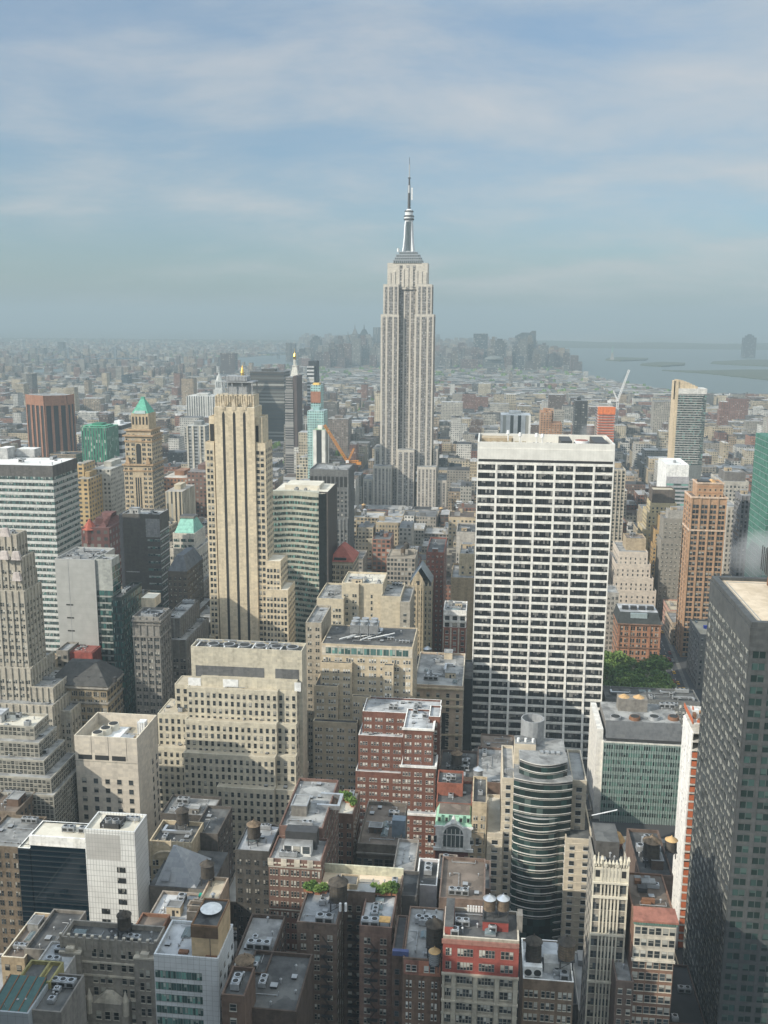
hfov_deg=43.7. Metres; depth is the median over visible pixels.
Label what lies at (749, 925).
window
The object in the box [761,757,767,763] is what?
window
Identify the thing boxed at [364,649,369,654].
window
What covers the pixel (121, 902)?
window
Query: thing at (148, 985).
window
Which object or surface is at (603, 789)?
window
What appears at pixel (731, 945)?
window
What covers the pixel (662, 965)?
window
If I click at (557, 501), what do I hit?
window
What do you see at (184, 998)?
window
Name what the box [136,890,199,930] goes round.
stone building
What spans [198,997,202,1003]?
window
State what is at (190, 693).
window
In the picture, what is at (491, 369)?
tower
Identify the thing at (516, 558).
window
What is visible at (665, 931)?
window
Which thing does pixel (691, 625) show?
window
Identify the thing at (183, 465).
stone building
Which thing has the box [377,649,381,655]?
window
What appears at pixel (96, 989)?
window
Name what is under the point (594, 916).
window
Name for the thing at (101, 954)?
window
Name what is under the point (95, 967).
window
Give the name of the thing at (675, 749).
window
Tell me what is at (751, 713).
window
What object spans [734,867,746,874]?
window
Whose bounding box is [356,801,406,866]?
stone building
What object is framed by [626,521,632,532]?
white building
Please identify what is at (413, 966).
window
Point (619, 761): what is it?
window
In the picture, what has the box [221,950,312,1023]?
brick building
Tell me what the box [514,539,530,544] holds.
window
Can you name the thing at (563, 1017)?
window
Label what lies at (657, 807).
window
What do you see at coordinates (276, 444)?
greenery
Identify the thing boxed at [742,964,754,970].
window
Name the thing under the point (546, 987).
brick building
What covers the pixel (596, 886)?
window
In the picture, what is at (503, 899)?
water tank
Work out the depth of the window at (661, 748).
471.52 m
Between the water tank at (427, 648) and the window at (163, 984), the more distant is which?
the water tank at (427, 648)
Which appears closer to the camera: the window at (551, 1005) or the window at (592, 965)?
the window at (551, 1005)
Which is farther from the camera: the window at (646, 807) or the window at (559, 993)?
the window at (646, 807)
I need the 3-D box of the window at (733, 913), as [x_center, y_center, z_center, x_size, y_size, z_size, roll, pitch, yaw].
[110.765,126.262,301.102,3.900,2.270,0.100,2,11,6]
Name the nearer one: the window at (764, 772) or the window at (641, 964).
the window at (641, 964)
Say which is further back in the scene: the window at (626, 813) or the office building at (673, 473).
the office building at (673, 473)
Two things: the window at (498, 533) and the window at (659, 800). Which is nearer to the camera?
the window at (659, 800)
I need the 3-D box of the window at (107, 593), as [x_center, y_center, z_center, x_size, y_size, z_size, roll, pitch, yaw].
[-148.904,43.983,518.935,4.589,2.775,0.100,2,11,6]
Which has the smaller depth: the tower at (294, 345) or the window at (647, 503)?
the window at (647, 503)
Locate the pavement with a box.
[660,619,689,689]
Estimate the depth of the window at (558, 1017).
266.97 m
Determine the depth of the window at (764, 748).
289.65 m
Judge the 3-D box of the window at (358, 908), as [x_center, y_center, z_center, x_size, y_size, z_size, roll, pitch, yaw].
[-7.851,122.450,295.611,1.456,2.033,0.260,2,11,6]
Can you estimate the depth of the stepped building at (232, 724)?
434.28 m
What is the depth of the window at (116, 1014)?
272.03 m
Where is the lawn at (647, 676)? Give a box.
[605,668,652,679]
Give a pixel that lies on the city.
(467, 410)
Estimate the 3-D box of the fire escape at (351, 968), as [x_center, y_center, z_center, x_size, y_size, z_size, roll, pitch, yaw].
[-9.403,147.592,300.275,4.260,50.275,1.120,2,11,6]
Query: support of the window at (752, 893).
in the office tower at (725, 951)
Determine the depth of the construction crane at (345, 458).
1016.86 m
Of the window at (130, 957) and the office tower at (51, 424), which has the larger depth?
the office tower at (51, 424)
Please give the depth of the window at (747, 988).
316.72 m
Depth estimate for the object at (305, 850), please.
305.11 m
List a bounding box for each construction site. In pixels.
[594,406,615,441]
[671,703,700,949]
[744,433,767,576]
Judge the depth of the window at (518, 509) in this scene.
532.61 m
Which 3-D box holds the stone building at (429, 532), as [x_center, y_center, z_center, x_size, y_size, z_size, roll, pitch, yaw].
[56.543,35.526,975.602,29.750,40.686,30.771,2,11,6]
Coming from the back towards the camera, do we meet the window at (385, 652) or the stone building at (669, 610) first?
the stone building at (669, 610)
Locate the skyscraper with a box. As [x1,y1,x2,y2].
[363,157,446,507]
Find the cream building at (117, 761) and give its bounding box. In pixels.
[74,712,160,863]
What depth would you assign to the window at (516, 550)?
537.18 m
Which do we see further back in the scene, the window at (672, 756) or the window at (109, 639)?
the window at (109, 639)
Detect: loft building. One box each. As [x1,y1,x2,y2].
[59,919,164,1023]
[297,863,403,1023]
[441,898,522,1023]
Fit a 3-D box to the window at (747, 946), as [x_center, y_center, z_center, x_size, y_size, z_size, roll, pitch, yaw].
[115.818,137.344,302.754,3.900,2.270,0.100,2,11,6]
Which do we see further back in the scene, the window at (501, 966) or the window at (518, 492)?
the window at (518, 492)
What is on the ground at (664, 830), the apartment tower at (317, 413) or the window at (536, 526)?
the apartment tower at (317, 413)
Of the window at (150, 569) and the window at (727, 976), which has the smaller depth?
the window at (727, 976)
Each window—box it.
[0,469,81,652]
[0,543,81,752]
[0,716,78,822]
[0,800,33,951]
[5,964,9,970]
[16,965,21,971]
[92,948,96,957]
[92,963,97,970]
[93,976,98,982]
[94,986,98,995]
[96,1010,101,1019]
[97,590,104,595]
[97,597,104,601]
[98,604,104,608]
[98,610,105,614]
[98,617,105,621]
[99,623,106,628]
[99,630,106,634]
[99,637,106,641]
[99,949,103,957]
[99,964,104,970]
[100,643,107,647]
[100,974,105,983]
[101,650,107,654]
[102,909,109,913]
[105,591,112,595]
[105,597,110,601]
[105,1011,110,1020]
[106,617,111,621]
[106,949,111,958]
[107,624,112,628]
[107,637,112,641]
[107,678,123,712]
[107,965,111,971]
[107,978,112,984]
[108,650,113,654]
[113,1012,119,1021]
[117,867,125,872]
[117,878,125,883]
[118,889,126,894]
[119,899,126,904]
[121,950,125,959]
[121,966,126,972]
[122,585,142,713]
[122,976,126,985]
[125,430,164,509]
[128,951,132,960]
[129,966,133,973]
[129,979,134,985]
[130,989,135,998]
[132,1002,135,1011]
[132,1015,136,1023]
[136,444,141,463]
[139,969,143,978]
[140,982,144,990]
[141,995,145,1003]
[141,1008,145,1016]
[146,970,150,978]
[146,983,150,991]
[147,539,159,541]
[147,995,151,1004]
[147,1008,151,1016]
[148,561,160,563]
[149,568,160,570]
[155,970,159,976]
[156,981,160,988]
[156,993,160,1000]
[157,1005,161,1012]
[157,1016,161,1023]
[158,692,308,864]
[160,970,165,977]
[161,621,172,704]
[161,982,165,989]
[161,994,166,1000]
[162,1005,166,1012]
[162,1017,167,1023]
[166,970,170,977]
[166,982,170,989]
[167,994,171,1001]
[167,1006,171,1012]
[168,1017,172,1023]
[169,562,205,613]
[170,550,209,595]
[171,971,175,978]
[171,983,175,990]
[172,622,208,674]
[172,994,176,1001]
[172,1006,176,1013]
[173,1018,177,1023]
[176,971,180,978]
[176,983,181,990]
[177,995,181,1002]
[177,1007,182,1013]
[181,972,185,979]
[182,984,186,990]
[182,995,186,1002]
[183,1007,187,1014]
[186,972,191,979]
[187,984,191,991]
[187,996,192,1003]
[188,1007,192,1014]
[192,973,196,979]
[192,984,196,991]
[193,996,197,1003]
[193,1008,197,1015]
[197,973,201,980]
[197,985,202,992]
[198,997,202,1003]
[198,1008,202,1015]
[209,446,295,641]
[229,1004,236,1011]
[230,1018,236,1023]
[270,791,338,949]
[273,512,318,642]
[282,925,285,951]
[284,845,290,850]
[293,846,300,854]
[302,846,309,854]
[308,627,416,789]
[314,890,402,1023]
[326,647,330,652]
[332,647,337,653]
[337,491,346,518]
[338,648,343,653]
[340,477,342,486]
[344,477,346,486]
[345,648,349,653]
[351,648,356,654]
[353,556,358,571]
[355,801,359,864]
[356,906,360,911]
[357,713,441,858]
[357,858,361,864]
[358,648,362,654]
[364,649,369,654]
[364,858,367,865]
[368,858,371,865]
[370,649,375,654]
[374,859,378,865]
[376,287,435,506]
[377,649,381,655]
[378,859,382,866]
[383,649,388,655]
[385,859,388,866]
[389,860,393,866]
[390,650,394,655]
[394,253,420,262]
[396,650,401,656]
[403,650,407,656]
[406,964,410,971]
[408,221,408,250]
[411,605,413,627]
[411,965,416,971]
[414,582,433,654]
[424,966,428,972]
[430,966,434,973]
[435,543,446,650]
[441,713,447,752]
[441,815,465,849]
[444,961,450,1021]
[462,669,464,748]
[471,487,607,756]
[475,571,491,575]
[475,579,491,583]
[475,586,491,591]
[476,530,492,535]
[476,538,492,543]
[476,546,492,551]
[476,554,492,559]
[476,563,491,567]
[477,497,493,502]
[477,506,493,511]
[477,514,493,519]
[477,522,493,527]
[478,464,494,469]
[478,472,494,477]
[478,481,494,486]
[478,489,494,494]
[491,840,497,844]
[491,848,497,852]
[491,855,496,860]
[491,863,496,867]
[494,571,510,576]
[494,579,510,584]
[495,539,511,544]
[495,547,511,552]
[495,555,511,560]
[495,563,510,568]
[496,498,513,503]
[496,506,512,511]
[496,514,512,519]
[496,523,512,527]
[496,531,512,536]
[497,465,514,470]
[497,473,513,478]
[497,481,513,486]
[497,490,513,495]
[499,992,502,1000]
[499,1006,502,1013]
[500,951,504,960]
[500,965,503,973]
[503,992,507,1000]
[504,965,508,973]
[504,980,507,987]
[505,952,508,960]
[508,993,511,1000]
[509,952,512,960]
[509,966,512,974]
[513,572,529,577]
[513,580,529,585]
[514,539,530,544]
[514,548,530,552]
[514,556,530,561]
[514,564,529,569]
[515,507,532,512]
[515,515,531,520]
[515,523,531,528]
[515,531,531,536]
[516,482,533,487]
[516,490,532,495]
[516,498,532,503]
[517,465,533,470]
[517,473,533,478]
[523,1001,527,1008]
[523,1013,526,1020]
[528,1013,531,1020]
[529,990,532,997]
[532,572,548,577]
[532,580,548,585]
[533,548,549,553]
[533,556,549,561]
[533,564,549,569]
[534,515,551,520]
[534,524,550,529]
[534,532,550,537]
[534,540,550,545]
[534,990,537,997]
[535,491,552,495]
[535,499,551,504]
[535,507,551,512]
[536,465,553,470]
[536,474,552,479]
[536,482,552,487]
[540,1014,543,1021]
[541,991,544,998]
[545,1003,548,1010]
[546,991,549,998]
[549,1015,553,1022]
[550,992,554,999]
[550,1003,553,1010]
[551,573,567,578]
[552,549,569,554]
[552,557,568,562]
[552,565,568,570]
[553,524,570,529]
[553,532,569,537]
[553,541,569,546]
[554,499,571,504]
[554,508,570,513]
[554,516,570,521]
[555,483,572,488]
[555,491,571,496]
[556,466,572,471]
[556,474,572,479]
[556,1016,560,1023]
[557,1004,560,1011]
[558,992,561,999]
[561,1016,565,1023]
[562,993,566,1000]
[562,1004,565,1011]
[567,993,571,1000]
[567,1005,570,1012]
[571,558,588,562]
[571,566,587,571]
[572,533,589,538]
[572,541,588,546]
[572,549,588,554]
[573,516,590,521]
[573,525,589,530]
[574,491,591,497]
[574,500,590,505]
[574,508,590,513]
[575,466,592,471]
[575,475,592,480]
[575,483,591,488]
[575,795,581,799]
[575,811,580,815]
[576,787,581,792]
[579,849,589,1023]
[587,998,593,1005]
[587,1009,592,1016]
[588,986,593,993]
[589,962,595,969]
[589,974,594,978]
[590,938,596,945]
[590,950,595,957]
[591,542,608,547]
[591,550,607,555]
[591,558,607,563]
[591,926,597,931]
[592,525,609,530]
[592,534,608,539]
[592,914,597,921]
[593,509,610,514]
[593,517,609,522]
[593,884,599,892]
[593,902,598,909]
[594,484,611,489]
[594,492,611,497]
[594,500,610,505]
[595,467,612,472]
[595,475,611,480]
[601,796,611,800]
[601,803,611,807]
[602,781,612,785]
[602,788,612,792]
[603,759,613,763]
[603,766,613,770]
[603,774,612,778]
[604,744,614,748]
[604,752,614,756]
[605,631,611,648]
[609,548,650,590]
[610,519,621,549]
[611,811,621,815]
[612,616,656,660]
[612,796,622,800]
[612,804,621,808]
[613,782,623,786]
[614,760,624,764]
[614,767,624,771]
[614,774,623,778]
[614,789,622,793]
[615,745,625,749]
[615,752,624,756]
[616,940,622,947]
[616,952,621,959]
[617,928,623,933]
[617,998,621,1004]
[618,916,623,923]
[619,903,624,911]
[620,885,625,893]
[622,811,632,815]
[623,797,633,801]
[623,804,633,808]
[624,782,634,786]
[624,790,634,794]
[625,760,635,764]
[625,768,635,772]
[625,775,635,779]
[626,745,636,749]
[626,753,636,757]
[626,999,630,1005]
[632,961,638,968]
[632,971,637,979]
[633,812,643,816]
[633,949,638,957]
[634,798,644,802]
[634,805,643,809]
[634,926,640,934]
[634,938,639,945]
[635,783,645,787]
[635,790,644,794]
[635,1017,640,1023]
[636,768,646,772]
[636,994,642,1002]
[636,1006,641,1013]
[637,503,654,532]
[637,746,647,750]
[637,753,647,757]
[637,776,645,780]
[637,983,643,991]
[638,761,646,765]
[638,972,643,979]
[639,950,645,957]
[639,961,644,968]
[640,938,646,946]
[641,927,647,934]
[642,1017,647,1023]
[643,995,649,1002]
[643,1006,648,1014]
[644,813,654,817]
[644,984,650,991]
[645,798,655,802]
[645,805,655,810]
[645,972,651,980]
[646,784,656,788]
[646,791,656,795]
[646,962,651,969]
[647,534,656,576]
[647,769,657,773]
[647,776,657,780]
[647,939,653,946]
[647,950,652,958]
[648,754,658,758]
[648,761,658,765]
[648,927,654,935]
[649,746,659,751]
[649,1007,655,1014]
[649,1018,654,1023]
[650,996,656,1003]
[651,984,656,992]
[652,963,658,969]
[652,973,657,980]
[653,951,659,958]
[654,939,660,947]
[655,813,665,817]
[655,928,661,935]
[656,799,666,803]
[656,806,666,810]
[656,1007,662,1015]
[656,1018,661,1023]
[657,784,667,788]
[657,792,667,796]
[657,996,663,1004]
[658,544,680,612]
[658,769,668,773]
[658,777,668,781]
[658,985,664,992]
[659,755,669,759]
[659,762,669,766]
[659,974,664,981]
[660,747,670,751]
[660,951,666,959]
[660,963,665,970]
[661,940,667,947]
[662,604,673,642]
[662,928,668,936]
[663,1008,669,1015]
[664,997,669,1004]
[665,974,671,982]
[665,985,670,993]
[666,483,688,485]
[666,814,675,818]
[666,964,672,970]
[667,799,676,803]
[667,807,676,811]
[667,952,673,959]
[668,785,677,789]
[668,792,677,796]
[668,940,674,948]
[669,777,678,781]
[669,929,675,936]
[670,755,679,759]
[670,763,679,767]
[670,770,678,774]
[671,748,680,752]
[674,396,706,464]
[675,489,721,655]
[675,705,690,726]
[682,602,767,1023]
[687,625,699,684]
[711,477,747,573]
[725,973,737,979]
[726,963,738,969]
[727,953,738,959]
[728,932,740,938]
[728,942,739,948]
[729,499,746,575]
[729,921,741,927]
[730,910,742,917]
[731,900,743,906]
[732,889,744,895]
[733,878,745,885]
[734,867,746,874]
[735,857,747,863]
[736,846,748,852]
[737,835,749,841]
[738,824,750,830]
[739,812,751,819]
[740,801,752,808]
[741,790,753,797]
[742,779,754,785]
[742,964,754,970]
[743,767,755,774]
[743,954,755,960]
[744,745,757,751]
[744,756,756,763]
[744,943,756,949]
[745,933,757,939]
[746,722,759,728]
[746,733,758,740]
[746,922,758,928]
[747,912,759,918]
[748,710,760,717]
[748,901,760,907]
[749,687,762,693]
[749,698,761,705]
[749,890,761,896]
[750,879,762,886]
[751,675,763,682]
[751,868,763,875]
[752,663,764,670]
[752,858,764,864]
[753,651,765,658]
[753,847,765,853]
[754,836,766,842]
[755,825,767,831]
[756,813,767,820]
[757,802,767,809]
[758,791,767,797]
[759,780,767,786]
[760,768,767,775]
[760,955,767,961]
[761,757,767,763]
[761,945,767,950]
[762,746,767,752]
[762,934,767,940]
[763,734,767,740]
[763,923,767,929]
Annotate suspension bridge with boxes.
[43,346,138,362]
[258,343,308,358]
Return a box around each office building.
[0,974,47,1023]
[55,547,120,666]
[81,422,119,461]
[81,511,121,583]
[154,898,233,1023]
[186,393,216,416]
[186,420,208,469]
[462,660,473,750]
[587,694,681,825]
[602,686,699,726]
[657,458,688,507]
[729,489,750,576]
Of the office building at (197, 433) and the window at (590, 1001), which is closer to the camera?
the window at (590, 1001)
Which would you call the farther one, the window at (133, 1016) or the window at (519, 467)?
the window at (519, 467)
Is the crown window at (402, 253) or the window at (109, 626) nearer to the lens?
the window at (109, 626)
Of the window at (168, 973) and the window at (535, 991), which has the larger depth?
the window at (535, 991)
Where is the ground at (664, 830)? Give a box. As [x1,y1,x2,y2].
[0,338,701,963]
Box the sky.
[0,0,767,343]
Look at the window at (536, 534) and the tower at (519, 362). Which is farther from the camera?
the tower at (519, 362)
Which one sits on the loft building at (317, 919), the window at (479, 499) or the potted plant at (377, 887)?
the potted plant at (377, 887)
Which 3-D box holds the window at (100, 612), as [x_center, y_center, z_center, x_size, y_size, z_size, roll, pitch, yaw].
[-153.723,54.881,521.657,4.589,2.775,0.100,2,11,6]
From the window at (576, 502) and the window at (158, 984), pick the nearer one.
the window at (158, 984)
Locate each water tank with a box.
[116,909,132,936]
[175,805,189,829]
[199,859,215,886]
[235,953,255,971]
[246,819,261,846]
[328,875,347,912]
[401,547,404,555]
[404,541,408,548]
[423,645,431,651]
[425,916,443,957]
[429,946,440,971]
[451,749,462,770]
[473,765,482,775]
[483,893,495,918]
[497,893,509,917]
[525,934,542,962]
[557,935,575,970]
[642,834,661,867]
[664,835,677,858]
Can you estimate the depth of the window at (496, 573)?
541.13 m
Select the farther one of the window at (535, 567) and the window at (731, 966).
the window at (535, 567)
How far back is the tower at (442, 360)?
5236.08 m
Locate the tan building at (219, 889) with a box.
[187,876,230,923]
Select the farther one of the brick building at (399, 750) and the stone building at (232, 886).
the brick building at (399, 750)
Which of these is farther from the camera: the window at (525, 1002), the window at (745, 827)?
the window at (745, 827)
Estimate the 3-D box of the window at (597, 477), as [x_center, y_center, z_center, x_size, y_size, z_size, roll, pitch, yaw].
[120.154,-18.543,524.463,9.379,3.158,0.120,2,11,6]
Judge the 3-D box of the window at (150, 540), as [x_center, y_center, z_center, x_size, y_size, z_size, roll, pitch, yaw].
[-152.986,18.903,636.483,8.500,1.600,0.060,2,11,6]
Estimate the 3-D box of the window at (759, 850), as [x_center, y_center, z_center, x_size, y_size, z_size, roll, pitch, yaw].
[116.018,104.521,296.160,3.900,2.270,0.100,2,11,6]
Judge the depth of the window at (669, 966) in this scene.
279.85 m
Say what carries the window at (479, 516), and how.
in the office tower at (543, 527)
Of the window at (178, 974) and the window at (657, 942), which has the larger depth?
the window at (657, 942)
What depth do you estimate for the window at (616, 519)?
852.36 m
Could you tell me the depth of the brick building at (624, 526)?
887.25 m
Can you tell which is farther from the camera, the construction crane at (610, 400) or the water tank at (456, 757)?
the construction crane at (610, 400)
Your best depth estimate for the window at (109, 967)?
272.63 m
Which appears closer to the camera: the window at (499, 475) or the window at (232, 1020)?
the window at (232, 1020)
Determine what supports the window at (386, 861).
in the stone building at (383, 828)
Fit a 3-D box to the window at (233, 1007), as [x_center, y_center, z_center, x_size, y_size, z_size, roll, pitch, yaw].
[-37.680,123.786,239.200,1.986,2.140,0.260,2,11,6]
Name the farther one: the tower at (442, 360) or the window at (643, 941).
the tower at (442, 360)
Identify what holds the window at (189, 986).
in the office building at (193, 959)
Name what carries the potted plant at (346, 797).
on the brick building at (349, 824)
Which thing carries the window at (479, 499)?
in the office tower at (543, 527)
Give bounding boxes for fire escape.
[320,936,331,1023]
[347,910,360,1023]
[366,942,377,1023]
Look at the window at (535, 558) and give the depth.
537.05 m
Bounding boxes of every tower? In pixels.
[0,446,81,652]
[0,528,81,752]
[25,393,76,456]
[39,348,47,353]
[57,342,65,352]
[119,507,170,607]
[121,374,131,383]
[122,397,164,509]
[170,514,209,595]
[205,375,295,641]
[213,373,224,393]
[220,353,237,374]
[250,368,289,440]
[273,480,336,642]
[285,375,302,473]
[286,343,291,361]
[291,343,296,360]
[291,349,298,375]
[307,361,318,404]
[307,383,327,478]
[310,336,321,349]
[310,462,353,547]
[331,336,339,343]
[351,327,358,343]
[359,327,369,336]
[373,327,380,342]
[408,561,433,654]
[440,356,446,365]
[452,347,458,352]
[458,342,464,353]
[460,359,477,368]
[471,430,614,759]
[473,334,487,350]
[484,356,504,368]
[485,713,591,951]
[487,367,496,372]
[500,410,530,433]
[515,333,528,340]
[515,356,523,369]
[525,361,532,369]
[529,331,535,347]
[539,408,561,433]
[545,354,549,366]
[570,355,578,369]
[572,397,587,434]
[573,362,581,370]
[579,809,630,1023]
[610,462,625,550]
[637,486,676,549]
[647,511,665,585]
[667,379,706,478]
[674,479,728,656]
[682,545,767,1023]
[741,334,756,357]
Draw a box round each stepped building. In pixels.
[0,707,78,822]
[157,638,308,869]
[306,605,417,790]
[608,532,655,605]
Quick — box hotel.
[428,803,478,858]
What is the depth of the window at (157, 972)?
254.86 m
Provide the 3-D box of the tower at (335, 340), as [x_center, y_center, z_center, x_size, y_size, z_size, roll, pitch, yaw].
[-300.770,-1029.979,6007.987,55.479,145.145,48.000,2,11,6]
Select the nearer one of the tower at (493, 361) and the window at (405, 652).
the window at (405, 652)
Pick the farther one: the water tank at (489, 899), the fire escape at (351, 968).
the fire escape at (351, 968)
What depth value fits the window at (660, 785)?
475.34 m
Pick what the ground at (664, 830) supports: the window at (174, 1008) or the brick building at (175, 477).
the brick building at (175, 477)
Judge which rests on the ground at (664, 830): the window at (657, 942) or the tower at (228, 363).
the tower at (228, 363)
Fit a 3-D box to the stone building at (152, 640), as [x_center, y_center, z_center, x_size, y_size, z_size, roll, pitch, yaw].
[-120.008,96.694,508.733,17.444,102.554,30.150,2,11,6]
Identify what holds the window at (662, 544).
in the apartment building at (667, 558)
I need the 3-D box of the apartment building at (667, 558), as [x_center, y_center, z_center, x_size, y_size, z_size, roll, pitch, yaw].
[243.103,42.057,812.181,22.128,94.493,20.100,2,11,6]
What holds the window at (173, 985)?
in the office building at (193, 959)
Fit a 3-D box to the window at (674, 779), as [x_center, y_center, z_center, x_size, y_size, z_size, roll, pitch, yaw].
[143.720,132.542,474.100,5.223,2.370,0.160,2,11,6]
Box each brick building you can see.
[1,909,86,984]
[20,959,63,988]
[32,972,86,1023]
[38,941,76,973]
[55,642,101,667]
[160,794,233,883]
[163,462,180,473]
[164,468,189,508]
[187,462,206,517]
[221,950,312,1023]
[229,913,285,974]
[235,823,278,948]
[268,778,343,952]
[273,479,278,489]
[328,415,351,458]
[332,542,358,582]
[339,789,359,864]
[356,696,441,858]
[357,508,387,515]
[367,558,371,569]
[372,530,393,572]
[391,906,444,1023]
[395,545,420,565]
[426,537,446,651]
[436,770,472,810]
[438,853,490,908]
[440,746,500,855]
[443,600,466,659]
[458,502,475,510]
[481,733,513,751]
[518,938,573,1023]
[608,946,633,1023]
[611,603,662,661]
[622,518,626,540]
[625,828,678,1023]
[669,964,705,1023]
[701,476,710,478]
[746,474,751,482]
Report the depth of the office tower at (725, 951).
305.65 m
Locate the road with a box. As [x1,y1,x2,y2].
[659,627,684,688]
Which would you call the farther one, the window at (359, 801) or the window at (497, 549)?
the window at (497, 549)
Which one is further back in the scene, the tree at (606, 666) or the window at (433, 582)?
the window at (433, 582)
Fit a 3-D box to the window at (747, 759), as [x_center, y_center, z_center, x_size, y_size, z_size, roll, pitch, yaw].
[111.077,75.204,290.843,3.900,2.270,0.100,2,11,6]
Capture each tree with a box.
[603,662,610,675]
[603,679,617,685]
[604,650,616,662]
[604,659,617,679]
[607,668,625,681]
[608,650,628,663]
[614,676,632,685]
[614,683,632,686]
[615,662,630,670]
[619,665,637,673]
[620,657,636,668]
[624,672,645,682]
[632,676,647,686]
[633,660,649,670]
[633,681,656,687]
[634,668,648,674]
[641,658,666,672]
[646,676,656,683]
[648,654,673,669]
[649,669,664,678]
[652,681,670,688]
[653,672,676,688]
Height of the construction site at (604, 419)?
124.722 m
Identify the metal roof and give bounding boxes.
[149,845,229,911]
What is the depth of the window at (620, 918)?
285.16 m
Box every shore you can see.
[662,369,767,379]
[711,359,767,366]
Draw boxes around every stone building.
[0,789,46,952]
[50,451,82,462]
[55,658,123,726]
[93,458,125,515]
[131,593,173,743]
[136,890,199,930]
[149,820,203,881]
[165,482,195,525]
[169,521,176,539]
[171,599,210,698]
[181,462,187,467]
[198,517,206,528]
[229,873,236,927]
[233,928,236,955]
[273,471,283,485]
[354,511,385,543]
[355,521,375,557]
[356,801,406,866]
[357,550,366,571]
[376,515,403,548]
[387,549,417,585]
[388,508,404,515]
[403,509,438,526]
[414,509,445,523]
[414,544,421,552]
[417,649,464,752]
[419,553,425,563]
[422,537,447,552]
[424,527,447,538]
[446,547,455,576]
[448,508,475,546]
[450,542,474,659]
[454,501,475,510]
[456,523,475,562]
[468,776,486,858]
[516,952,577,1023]
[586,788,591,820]
[604,585,618,651]
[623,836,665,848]
[661,599,676,644]
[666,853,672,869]
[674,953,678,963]
[686,619,706,688]
[688,479,692,490]
[701,462,726,472]
[711,466,748,573]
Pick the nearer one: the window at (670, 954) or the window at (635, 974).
the window at (670, 954)
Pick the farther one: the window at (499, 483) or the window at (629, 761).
the window at (499, 483)
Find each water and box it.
[34,355,296,372]
[565,348,767,393]
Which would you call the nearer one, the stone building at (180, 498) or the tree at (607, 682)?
the tree at (607, 682)
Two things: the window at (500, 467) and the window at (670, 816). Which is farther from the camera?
the window at (500, 467)
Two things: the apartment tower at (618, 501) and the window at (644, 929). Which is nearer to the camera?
the window at (644, 929)
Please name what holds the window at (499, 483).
in the office tower at (543, 527)
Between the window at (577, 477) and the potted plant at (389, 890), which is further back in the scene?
the window at (577, 477)
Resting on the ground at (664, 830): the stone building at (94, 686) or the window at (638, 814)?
the stone building at (94, 686)
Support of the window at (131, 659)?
in the glass building at (126, 604)
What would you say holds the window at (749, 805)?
in the office tower at (725, 951)
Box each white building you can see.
[0,953,2,989]
[84,811,149,923]
[112,420,131,456]
[313,425,328,465]
[393,838,439,915]
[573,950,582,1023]
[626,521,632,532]
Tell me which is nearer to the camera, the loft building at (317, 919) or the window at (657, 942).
the window at (657, 942)
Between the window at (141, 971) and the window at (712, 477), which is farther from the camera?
the window at (712, 477)
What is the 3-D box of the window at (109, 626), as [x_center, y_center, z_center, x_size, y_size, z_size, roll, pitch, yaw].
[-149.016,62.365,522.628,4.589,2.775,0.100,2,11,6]
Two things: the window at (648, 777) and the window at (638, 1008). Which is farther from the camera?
the window at (648, 777)
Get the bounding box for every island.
[606,357,647,361]
[640,362,684,366]
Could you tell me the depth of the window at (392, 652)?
464.44 m
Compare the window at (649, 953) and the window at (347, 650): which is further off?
the window at (347, 650)
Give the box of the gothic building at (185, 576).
[168,547,209,613]
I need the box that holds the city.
[0,333,767,600]
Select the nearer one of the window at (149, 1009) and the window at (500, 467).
the window at (149, 1009)
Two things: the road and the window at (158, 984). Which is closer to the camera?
the window at (158, 984)
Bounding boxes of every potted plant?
[302,881,308,891]
[305,882,312,891]
[310,879,317,885]
[312,885,319,894]
[320,882,328,893]
[344,794,350,802]
[350,798,356,806]
[369,882,376,889]
[375,884,381,895]
[380,887,386,895]
[381,882,389,895]
[384,882,391,895]
[388,880,397,893]
[391,889,397,895]
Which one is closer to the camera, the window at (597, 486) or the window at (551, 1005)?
the window at (551, 1005)
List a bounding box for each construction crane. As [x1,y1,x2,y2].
[323,424,360,464]
[607,370,629,423]
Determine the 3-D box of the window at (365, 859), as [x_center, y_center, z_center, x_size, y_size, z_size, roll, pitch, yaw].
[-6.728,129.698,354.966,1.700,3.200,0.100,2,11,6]
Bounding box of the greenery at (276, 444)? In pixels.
[0,351,670,462]
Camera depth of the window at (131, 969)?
271.96 m
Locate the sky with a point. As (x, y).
(581, 170)
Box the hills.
[2,338,767,349]
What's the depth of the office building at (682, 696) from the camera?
561.04 m
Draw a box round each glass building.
[18,820,89,926]
[111,582,149,713]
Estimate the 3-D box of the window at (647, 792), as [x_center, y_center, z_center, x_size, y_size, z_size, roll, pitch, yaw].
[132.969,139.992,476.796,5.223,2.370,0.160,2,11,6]
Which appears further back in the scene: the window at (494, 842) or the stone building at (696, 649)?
the stone building at (696, 649)
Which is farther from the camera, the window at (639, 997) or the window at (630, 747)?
the window at (630, 747)
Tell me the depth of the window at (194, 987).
254.55 m
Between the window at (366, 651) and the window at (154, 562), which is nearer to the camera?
the window at (366, 651)
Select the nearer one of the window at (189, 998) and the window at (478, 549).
the window at (189, 998)
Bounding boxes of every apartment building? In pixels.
[77,460,102,540]
[317,571,414,627]
[654,506,683,617]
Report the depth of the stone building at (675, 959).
370.06 m
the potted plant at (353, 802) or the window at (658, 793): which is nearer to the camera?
the potted plant at (353, 802)
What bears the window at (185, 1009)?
in the office building at (193, 959)

